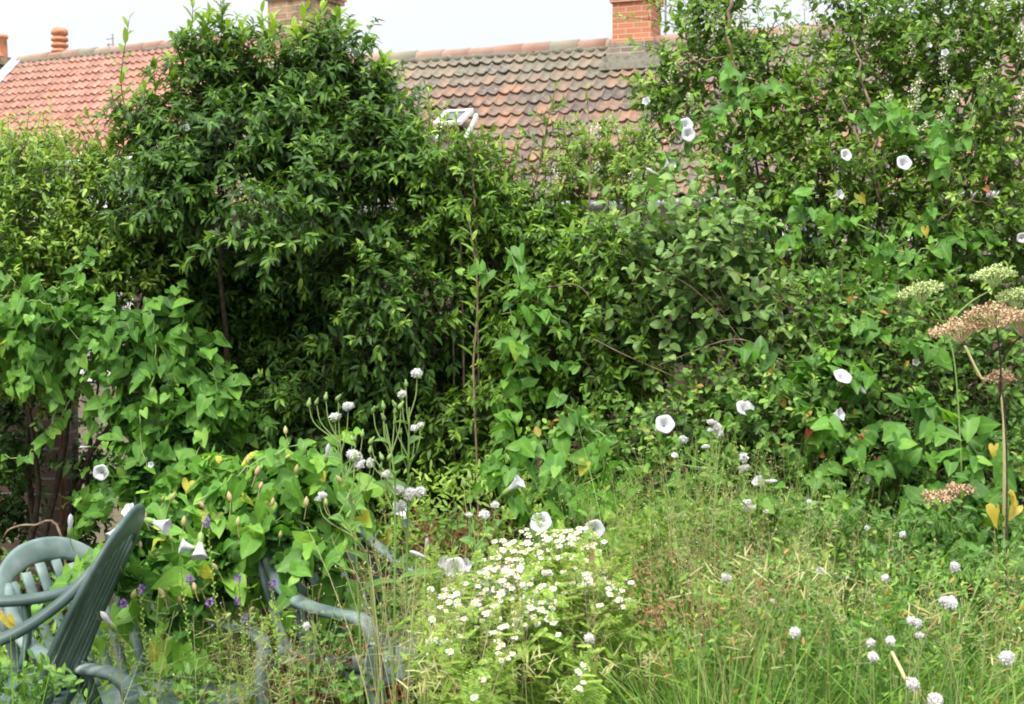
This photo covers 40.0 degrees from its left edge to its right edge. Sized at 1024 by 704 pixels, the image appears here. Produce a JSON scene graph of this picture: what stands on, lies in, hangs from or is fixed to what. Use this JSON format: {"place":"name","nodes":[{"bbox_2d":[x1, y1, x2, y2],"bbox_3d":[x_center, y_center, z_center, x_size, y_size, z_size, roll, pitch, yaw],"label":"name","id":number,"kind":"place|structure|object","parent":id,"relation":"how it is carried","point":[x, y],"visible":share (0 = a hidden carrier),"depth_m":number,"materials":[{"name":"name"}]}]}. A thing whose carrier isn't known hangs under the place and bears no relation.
{"place":"outdoors","nodes":[
{"label":"outdoors","id":0,"kind":"place"},
{"bbox_2d":[1,631,418,703],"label":"short grass","id":1,"kind":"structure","parent":0,"point":[233,680],"depth_m":5.14,"materials":[{"name":"green plant"}]},
{"bbox_2d":[0,381,1020,703],"bbox_3d":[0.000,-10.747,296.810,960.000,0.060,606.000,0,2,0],"label":"ground","id":2,"kind":"structure","parent":0,"point":[118,517],"depth_m":9.34,"materials":[{"name":"soil"}]},
{"bbox_2d":[1,519,66,564],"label":"dead cane","id":3,"kind":"object","parent":2,"relation":"on","point":[54,523],"visible":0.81,"depth_m":5.23,"materials":[{"name":"brown plant"}]},
{"bbox_2d":[0,263,79,592],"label":"garden wall","id":4,"kind":"structure","parent":2,"relation":"on","point":[48,477],"depth_m":7.04,"materials":[{"name":"brick"}]},
{"bbox_2d":[59,342,66,615],"bbox_3d":[-2.213,0.587,6.920,0.032,1.451,0.052,0,2,0],"label":"iron rod","id":5,"kind":"object","parent":2,"relation":"on","point":[63,512],"visible":0.28,"depth_m":6.92,"materials":[{"name":"brown metal"}]},
{"bbox_2d":[0,504,144,703],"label":"garden chair","id":6,"kind":"object","parent":2,"relation":"on","point":[88,592],"visible":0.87,"depth_m":3.90,"materials":[{"name":"green plastic"}]},
{"bbox_2d":[0,93,197,646],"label":"hedge shrub","id":7,"kind":"object","parent":2,"relation":"on","point":[36,246],"visible":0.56,"depth_m":6.03,"materials":[{"name":"green plant"}]},
{"bbox_2d":[0,246,126,466],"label":"bindweed","id":8,"kind":"object","parent":7,"relation":"attached to","point":[28,325],"visible":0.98,"depth_m":5.68,"materials":[{"name":"green plant"}]},
{"bbox_2d":[0,536,271,703],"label":"garden chair","id":9,"kind":"object","parent":2,"relation":"on","point":[17,560],"visible":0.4,"depth_m":4.52,"materials":[{"name":"green plastic"}]},
{"bbox_2d":[120,583,157,703],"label":"toadflax","id":10,"kind":"object","parent":2,"relation":"on","point":[140,593],"visible":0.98,"depth_m":3.99,"materials":[{"name":"green plant"}]},
{"bbox_2d":[0,632,334,703],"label":"edge grass","id":11,"kind":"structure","parent":2,"relation":"on","point":[71,678],"depth_m":3.46,"materials":[{"name":"green plant"}]},
{"bbox_2d":[0,0,346,380],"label":"cottage","id":12,"kind":"structure","parent":2,"relation":"on","point":[75,82],"depth_m":27.38,"materials":[{"name":"tile"}]},
{"bbox_2d":[0,34,10,69],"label":"chimney stack","id":13,"kind":"object","parent":12,"relation":"part of","point":[4,58],"visible":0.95,"depth_m":30.68,"materials":[{"name":"orange brick"}]},
{"bbox_2d":[178,568,213,703],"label":"toadflax","id":14,"kind":"object","parent":2,"relation":"on","point":[184,611],"visible":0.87,"depth_m":3.98,"materials":[{"name":"green plant"}]},
{"bbox_2d":[202,517,231,703],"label":"toadflax","id":15,"kind":"object","parent":2,"relation":"on","point":[214,599],"visible":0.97,"depth_m":3.93,"materials":[{"name":"green plant"}]},
{"bbox_2d":[232,574,254,703],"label":"toadflax","id":16,"kind":"object","parent":2,"relation":"on","point":[238,577],"visible":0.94,"depth_m":4.04,"materials":[{"name":"green plant"}]},
{"bbox_2d":[238,613,259,703],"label":"toadflax","id":17,"kind":"object","parent":2,"relation":"on","point":[244,621],"visible":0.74,"depth_m":4.14,"materials":[{"name":"green plant"}]},
{"bbox_2d":[94,582,403,703],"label":"thin weed stalks","id":18,"kind":"object","parent":2,"relation":"on","point":[252,664],"visible":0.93,"depth_m":3.83,"materials":[{"name":"green plant"}]},
{"bbox_2d":[268,577,288,703],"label":"toadflax","id":19,"kind":"object","parent":2,"relation":"on","point":[272,606],"visible":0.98,"depth_m":3.99,"materials":[{"name":"green plant"}]},
{"bbox_2d":[302,622,310,703],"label":"puff flower","id":20,"kind":"object","parent":2,"relation":"on","point":[306,625],"visible":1,"depth_m":3.48,"materials":[{"name":"green plant"}]},
{"bbox_2d":[43,0,585,647],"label":"laurel shrub","id":21,"kind":"object","parent":2,"relation":"on","point":[287,308],"visible":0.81,"depth_m":5.91,"materials":[{"name":"green plant"}]},
{"bbox_2d":[51,124,277,540],"bbox_3d":[-1.418,-0.018,5.712,0.780,1.839,0.889,-1,3,-31],"label":"bindweed","id":22,"kind":"object","parent":21,"relation":"hanging from","point":[178,373],"visible":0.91,"depth_m":5.60,"materials":[{"name":"green plant"}]},
{"bbox_2d":[306,392,403,690],"bbox_3d":[-0.473,0.781,4.252,0.202,1.325,0.212,2,3,40],"label":"sow thistle","id":23,"kind":"object","parent":2,"relation":"on","point":[358,463],"visible":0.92,"depth_m":4.22,"materials":[{"name":"green plant"}]},
{"bbox_2d":[314,452,421,703],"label":"sow thistle","id":24,"kind":"object","parent":2,"relation":"on","point":[336,517],"visible":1,"depth_m":4.13,"materials":[{"name":"green plant"}]},
{"bbox_2d":[257,509,509,703],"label":"garden chair","id":25,"kind":"object","parent":2,"relation":"on","point":[266,572],"visible":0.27,"depth_m":4.62,"materials":[{"name":"green plastic"}]},
{"bbox_2d":[31,426,435,703],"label":"bindweed","id":26,"kind":"object","parent":25,"relation":"on","point":[247,531],"visible":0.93,"depth_m":4.59,"materials":[{"name":"green plant"}]},
{"bbox_2d":[368,400,439,694],"bbox_3d":[-0.339,0.792,4.219,0.174,1.305,0.193,-2,3,-44],"label":"sow thistle","id":27,"kind":"object","parent":2,"relation":"on","point":[385,485],"visible":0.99,"depth_m":4.17,"materials":[{"name":"green plant"}]},
{"bbox_2d":[303,527,528,703],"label":"weed stalks","id":28,"kind":"object","parent":2,"relation":"on","point":[382,637],"visible":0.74,"depth_m":3.90,"materials":[{"name":"green plant"}]},
{"bbox_2d":[385,368,450,703],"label":"sow thistle","id":29,"kind":"object","parent":2,"relation":"on","point":[408,492],"visible":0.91,"depth_m":4.22,"materials":[{"name":"green plant"}]},
{"bbox_2d":[0,451,839,703],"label":"feathery weeds","id":30,"kind":"object","parent":2,"relation":"on","point":[448,485],"visible":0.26,"depth_m":4.50,"materials":[{"name":"green plant"}]},
{"bbox_2d":[420,86,439,545],"bbox_3d":[-0.357,0.119,6.016,0.129,2.500,0.094,-2,3,-34],"label":"sapling","id":31,"kind":"object","parent":2,"relation":"on","point":[429,118],"visible":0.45,"depth_m":5.99,"materials":[{"name":"green plant"}]},
{"bbox_2d":[438,98,456,531],"bbox_3d":[-0.271,0.152,5.955,0.110,2.441,0.112,1,3,29],"label":"sapling","id":32,"kind":"object","parent":2,"relation":"on","point":[449,139],"visible":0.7,"depth_m":5.93,"materials":[{"name":"green plant"}]},
{"bbox_2d":[447,109,469,592],"bbox_3d":[-0.222,0.179,5.902,0.109,2.391,0.095,1,3,31],"label":"sapling","id":33,"kind":"object","parent":2,"relation":"on","point":[462,307],"visible":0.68,"depth_m":5.89,"materials":[{"name":"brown plant"}]},
{"bbox_2d":[444,125,505,510],"bbox_3d":[-0.148,0.216,5.862,0.261,2.320,0.124,0,2,0],"label":"sapling","id":34,"kind":"object","parent":2,"relation":"on","point":[473,136],"visible":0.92,"depth_m":5.82,"materials":[{"name":"green plant"}]},
{"bbox_2d":[458,200,494,513],"bbox_3d":[-0.137,0.395,5.585,0.152,1.986,0.128,0,2,11],"label":"sapling","id":35,"kind":"object","parent":2,"relation":"on","point":[474,290],"visible":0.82,"depth_m":5.56,"materials":[{"name":"green plant"}]},
{"bbox_2d":[458,118,516,543],"bbox_3d":[-0.114,0.188,6.015,0.271,2.363,0.126,0,2,0],"label":"sapling","id":36,"kind":"object","parent":2,"relation":"on","point":[492,128],"visible":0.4,"depth_m":5.96,"materials":[{"name":"green plant"}]},
{"bbox_2d":[453,470,521,689],"bbox_3d":[-0.096,0.898,4.279,0.171,1.089,0.196,-2,3,-44],"label":"sow thistle","id":37,"kind":"object","parent":2,"relation":"on","point":[484,515],"visible":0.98,"depth_m":4.22,"materials":[{"name":"green plant"}]},
{"bbox_2d":[413,545,567,699],"bbox_3d":[-0.040,1.009,4.080,0.499,0.884,0.418,-2,3,-34],"label":"feverfew","id":38,"kind":"object","parent":2,"relation":"on","point":[454,595],"visible":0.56,"depth_m":4.03,"materials":[{"name":"green plant"}]},
{"bbox_2d":[408,605,610,703],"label":"feverfew","id":39,"kind":"object","parent":2,"relation":"on","point":[589,682],"visible":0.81,"depth_m":3.65,"materials":[{"name":"green plant"}]},
{"bbox_2d":[0,476,1023,703],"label":"leafy weeds","id":40,"kind":"object","parent":2,"relation":"on","point":[43,661],"visible":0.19,"depth_m":4.41,"materials":[{"name":"green plant"}]},
{"bbox_2d":[249,501,786,703],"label":"rusty weeds","id":41,"kind":"object","parent":2,"relation":"on","point":[457,533],"visible":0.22,"depth_m":4.49,"materials":[{"name":"plant"}]},
{"bbox_2d":[395,540,642,703],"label":"feverfew","id":42,"kind":"object","parent":2,"relation":"on","point":[475,609],"visible":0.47,"depth_m":4.05,"materials":[{"name":"white plant"}]},
{"bbox_2d":[341,94,705,652],"bbox_3d":[0.052,0.141,5.973,1.611,2.483,1.077,1,3,31],"label":"laurel shrub","id":43,"kind":"object","parent":2,"relation":"on","point":[563,253],"visible":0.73,"depth_m":5.77,"materials":[{"name":"green plant"}]},
{"bbox_2d":[455,239,579,463],"bbox_3d":[0.031,-0.011,5.392,0.299,0.858,0.431,2,3,40],"label":"bindweed","id":44,"kind":"object","parent":43,"relation":"attached to","point":[512,385],"visible":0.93,"depth_m":5.42,"materials":[{"name":"green plant"}]},
{"bbox_2d":[465,557,597,703],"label":"feverfew","id":45,"kind":"object","parent":2,"relation":"on","point":[550,619],"visible":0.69,"depth_m":3.92,"materials":[{"name":"green plant"}]},
{"bbox_2d":[510,80,568,666],"bbox_3d":[0.113,0.111,6.006,0.256,2.518,0.119,0,2,0],"label":"sapling","id":46,"kind":"object","parent":2,"relation":"on","point":[545,119],"visible":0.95,"depth_m":5.96,"materials":[{"name":"green plant"}]},
{"bbox_2d":[478,503,628,703],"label":"feverfew","id":47,"kind":"object","parent":2,"relation":"on","point":[558,531],"visible":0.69,"depth_m":4.30,"materials":[{"name":"white plant"}]},
{"bbox_2d":[578,83,600,615],"bbox_3d":[0.317,0.136,5.809,0.096,2.484,0.151,0,2,0],"label":"sapling","id":48,"kind":"object","parent":2,"relation":"on","point":[585,203],"visible":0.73,"depth_m":5.75,"materials":[{"name":"green plant"}]},
{"bbox_2d":[584,633,595,668],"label":"puff flower","id":49,"kind":"object","parent":2,"relation":"on","point":[589,638],"visible":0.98,"depth_m":3.58,"materials":[{"name":"white plant"}]},
{"bbox_2d":[165,0,1023,240],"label":"cottage","id":50,"kind":"structure","parent":2,"relation":"on","point":[503,88],"depth_m":19.19,"materials":[{"name":"tile"}]},
{"bbox_2d":[433,109,478,141],"bbox_3d":[-0.770,-3.064,19.044,0.460,0.482,0.587,1,3,21],"label":"roof window","id":51,"kind":"structure","parent":50,"relation":"in","point":[462,113],"depth_m":19.00,"materials":[{"name":"white paint"}]},
{"bbox_2d":[731,219,787,240],"bbox_3d":[2.805,-1.049,16.756,0.960,1.060,0.081,1,3,21],"label":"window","id":52,"kind":"structure","parent":50,"relation":"in","point":[766,235],"depth_m":16.70,"materials":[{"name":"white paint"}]},
{"bbox_2d":[546,531,653,703],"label":"feverfew","id":53,"kind":"object","parent":2,"relation":"on","point":[620,614],"visible":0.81,"depth_m":4.00,"materials":[{"name":"green plant"}]},
{"bbox_2d":[340,463,874,703],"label":"seeding grass","id":54,"kind":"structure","parent":2,"relation":"on","point":[601,581],"depth_m":3.85,"materials":[{"name":"green plant"}]},
{"bbox_2d":[538,104,690,642],"bbox_3d":[0.463,0.143,6.030,0.555,2.460,0.628,2,3,32],"label":"flowering shrub","id":55,"kind":"object","parent":2,"relation":"on","point":[644,153],"visible":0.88,"depth_m":5.94,"materials":[{"name":"green plant"}]},
{"bbox_2d":[396,627,876,703],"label":"dry grass","id":56,"kind":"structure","parent":2,"relation":"on","point":[624,687],"depth_m":4.07,"materials":[{"name":"plant"}]},
{"bbox_2d":[547,150,825,556],"bbox_3d":[0.697,0.298,5.495,0.869,2.197,0.895,-2,3,-38],"label":"honeysuckle","id":57,"kind":"object","parent":2,"relation":"on","point":[683,282],"visible":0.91,"depth_m":5.39,"materials":[{"name":"green plant"}]},
{"bbox_2d":[671,419,725,552],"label":"sow thistle","id":58,"kind":"object","parent":2,"relation":"on","point":[717,426],"visible":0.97,"depth_m":4.72,"materials":[{"name":"green plant"}]},
{"bbox_2d":[494,426,944,703],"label":"wispy grass","id":59,"kind":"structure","parent":2,"relation":"on","point":[701,502],"depth_m":4.45,"materials":[{"name":"green plant"}]},
{"bbox_2d":[721,573,733,693],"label":"puff flower","id":60,"kind":"object","parent":2,"relation":"on","point":[727,577],"visible":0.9,"depth_m":3.68,"materials":[{"name":"green plant"}]},
{"bbox_2d":[733,445,767,588],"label":"sow thistle","id":61,"kind":"object","parent":2,"relation":"on","point":[747,502],"visible":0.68,"depth_m":4.51,"materials":[{"name":"green plant"}]},
{"bbox_2d":[525,224,1023,591],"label":"bramble","id":62,"kind":"object","parent":2,"relation":"on","point":[845,308],"visible":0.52,"depth_m":5.26,"materials":[{"name":"green plant"}]},
{"bbox_2d":[0,174,1023,628],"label":"bindweed","id":63,"kind":"object","parent":62,"relation":"on","point":[976,452],"visible":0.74,"depth_m":5.01,"materials":[{"name":"green plant"}]},
{"bbox_2d":[438,387,712,578],"bbox_3d":[0.236,0.497,4.810,0.939,0.710,0.908,0,2,0],"label":"bindweed","id":64,"kind":"object","parent":62,"relation":"attached to","point":[554,458],"visible":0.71,"depth_m":4.93,"materials":[{"name":"green plant"}]},
{"bbox_2d":[770,598,778,703],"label":"puff flower","id":65,"kind":"object","parent":2,"relation":"on","point":[771,600],"visible":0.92,"depth_m":3.58,"materials":[{"name":"green plant"}]},
{"bbox_2d":[789,626,800,702],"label":"puff flower","id":66,"kind":"object","parent":2,"relation":"on","point":[795,632],"visible":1,"depth_m":3.28,"materials":[{"name":"white plant"}]},
{"bbox_2d":[780,499,811,686],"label":"puff flower","id":67,"kind":"object","parent":2,"relation":"on","point":[808,500],"visible":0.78,"depth_m":4.08,"materials":[{"name":"green plant"}]},
{"bbox_2d":[614,0,1023,631],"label":"privet hedge","id":68,"kind":"object","parent":2,"relation":"on","point":[776,132],"visible":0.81,"depth_m":5.90,"materials":[{"name":"green plant"}]},
{"bbox_2d":[628,42,1023,317],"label":"bindweed","id":69,"kind":"object","parent":68,"relation":"attached to","point":[941,146],"visible":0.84,"depth_m":5.60,"materials":[{"name":"green plant"}]},
{"bbox_2d":[816,567,828,703],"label":"puff flower","id":70,"kind":"object","parent":2,"relation":"on","point":[817,570],"visible":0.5,"depth_m":3.68,"materials":[{"name":"green plant"}]},
{"bbox_2d":[626,445,1023,703],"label":"grass flower stalks","id":71,"kind":"object","parent":2,"relation":"on","point":[868,591],"depth_m":3.58,"materials":[{"name":"green plant"}]},
{"bbox_2d":[841,525,876,701],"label":"puff flower","id":72,"kind":"object","parent":2,"relation":"on","point":[866,527],"visible":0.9,"depth_m":3.98,"materials":[{"name":"green plant"}]},
{"bbox_2d":[865,638,875,703],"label":"puff flower","id":73,"kind":"object","parent":2,"relation":"on","point":[871,642],"visible":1,"depth_m":3.28,"materials":[{"name":"white plant"}]},
{"bbox_2d":[867,651,878,703],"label":"puff flower","id":74,"kind":"object","parent":2,"relation":"on","point":[873,656],"visible":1,"depth_m":3.23,"materials":[{"name":"white plant"}]},
{"bbox_2d":[877,573,889,700],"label":"puff flower","id":75,"kind":"object","parent":2,"relation":"on","point":[885,577],"visible":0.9,"depth_m":3.58,"materials":[{"name":"green plant"}]},
{"bbox_2d":[885,636,894,703],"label":"puff flower","id":76,"kind":"object","parent":2,"relation":"on","point":[890,641],"visible":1,"depth_m":3.28,"materials":[{"name":"white plant"}]},
{"bbox_2d":[899,531,910,656],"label":"puff flower","id":77,"kind":"object","parent":2,"relation":"on","point":[902,534],"visible":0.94,"depth_m":3.98,"materials":[{"name":"green plant"}]},
{"bbox_2d":[891,651,919,703],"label":"dry stalk","id":78,"kind":"object","parent":2,"relation":"on","point":[897,663],"visible":0.66,"depth_m":3.50,"materials":[{"name":"beige plant"}]},
{"bbox_2d":[906,677,919,703],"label":"puff flower","id":79,"kind":"object","parent":2,"relation":"on","point":[912,684],"visible":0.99,"depth_m":3.08,"materials":[{"name":"white plant"}]},
{"bbox_2d":[906,616,921,703],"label":"puff flower","id":80,"kind":"object","parent":2,"relation":"on","point":[913,621],"visible":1,"depth_m":3.38,"materials":[{"name":"white plant"}]},
{"bbox_2d":[915,631,923,703],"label":"puff flower","id":81,"kind":"object","parent":2,"relation":"on","point":[918,635],"visible":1,"depth_m":3.38,"materials":[{"name":"white plant"}]},
{"bbox_2d":[927,692,943,703],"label":"puff flower","id":82,"kind":"object","parent":2,"relation":"on","point":[935,698],"visible":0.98,"depth_m":2.98,"materials":[{"name":"white plant"}]},
{"bbox_2d":[916,481,976,616],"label":"hogweed","id":83,"kind":"object","parent":2,"relation":"on","point":[952,489],"visible":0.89,"depth_m":4.61,"materials":[{"name":"beige plant"}]},
{"bbox_2d":[938,596,957,703],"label":"puff flower","id":84,"kind":"object","parent":2,"relation":"on","point":[950,603],"visible":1,"depth_m":3.38,"materials":[{"name":"white plant"}]},
{"bbox_2d":[947,561,960,703],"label":"puff flower","id":85,"kind":"object","parent":2,"relation":"on","point":[956,567],"visible":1,"depth_m":3.47,"materials":[{"name":"green plant"}]},
{"bbox_2d":[896,262,1023,649],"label":"hogweed","id":86,"kind":"object","parent":2,"relation":"on","point":[994,270],"visible":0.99,"depth_m":4.89,"materials":[{"name":"plant"}]},
{"bbox_2d":[928,299,1023,671],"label":"hogweed","id":87,"kind":"object","parent":2,"relation":"on","point":[999,376],"visible":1,"depth_m":4.28,"materials":[{"name":"brown plant"}]},
{"bbox_2d":[964,345,1005,638],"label":"dry stalk","id":88,"kind":"object","parent":2,"relation":"on","point":[1003,451],"visible":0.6,"depth_m":4.62,"materials":[{"name":"brown plant"}]},
{"bbox_2d":[998,650,1014,703],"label":"puff flower","id":89,"kind":"object","parent":2,"relation":"on","point":[1007,658],"visible":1,"depth_m":3.17,"materials":[{"name":"white plant"}]},
{"bbox_2d":[0,0,1021,57],"label":"sky","id":90,"kind":"structure","parent":0,"point":[410,25],"materials":[{"name":"white"}]},
{"bbox_2d":[133,241,1023,598],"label":"garden wall","id":91,"kind":"structure","parent":0,"point":[681,367],"depth_m":7.31,"materials":[{"name":"brick"}]},
{"bbox_2d":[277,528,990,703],"bbox_3d":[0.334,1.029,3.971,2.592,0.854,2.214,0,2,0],"label":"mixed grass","id":92,"kind":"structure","parent":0,"point":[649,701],"depth_m":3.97,"materials":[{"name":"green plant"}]},
{"bbox_2d":[326,397,1023,703],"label":"slender grass","id":93,"kind":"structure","parent":0,"point":[676,637],"depth_m":4.43,"materials":[{"name":"green plant"}]},
{"bbox_2d":[364,502,1023,703],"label":"tall grass","id":94,"kind":"structure","parent":0,"point":[954,701],"depth_m":3.80,"materials":[{"name":"green plant"}]},
{"bbox_2d":[336,623,967,703],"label":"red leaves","id":95,"kind":"object","parent":94,"relation":"on","point":[397,687],"visible":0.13,"depth_m":4.31,"materials":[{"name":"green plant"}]},
{"bbox_2d":[391,542,1023,703],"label":"dead grass bits","id":96,"kind":"object","parent":94,"relation":"on","point":[640,654],"visible":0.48,"depth_m":3.67,"materials":[{"name":"beige plant"}]},
{"bbox_2d":[652,524,1023,703],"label":"weeds","id":97,"kind":"object","parent":94,"relation":"on","point":[852,623],"visible":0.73,"depth_m":3.73,"materials":[{"name":"green plant"}]},
{"bbox_2d":[691,472,1023,625],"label":"bindweed groundcover","id":98,"kind":"object","parent":94,"relation":"on","point":[983,495],"visible":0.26,"depth_m":4.60,"materials":[{"name":"green plant"}]},
{"bbox_2d":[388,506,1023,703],"bbox_3d":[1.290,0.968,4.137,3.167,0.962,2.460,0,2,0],"label":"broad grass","id":99,"kind":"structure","parent":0,"point":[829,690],"depth_m":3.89,"materials":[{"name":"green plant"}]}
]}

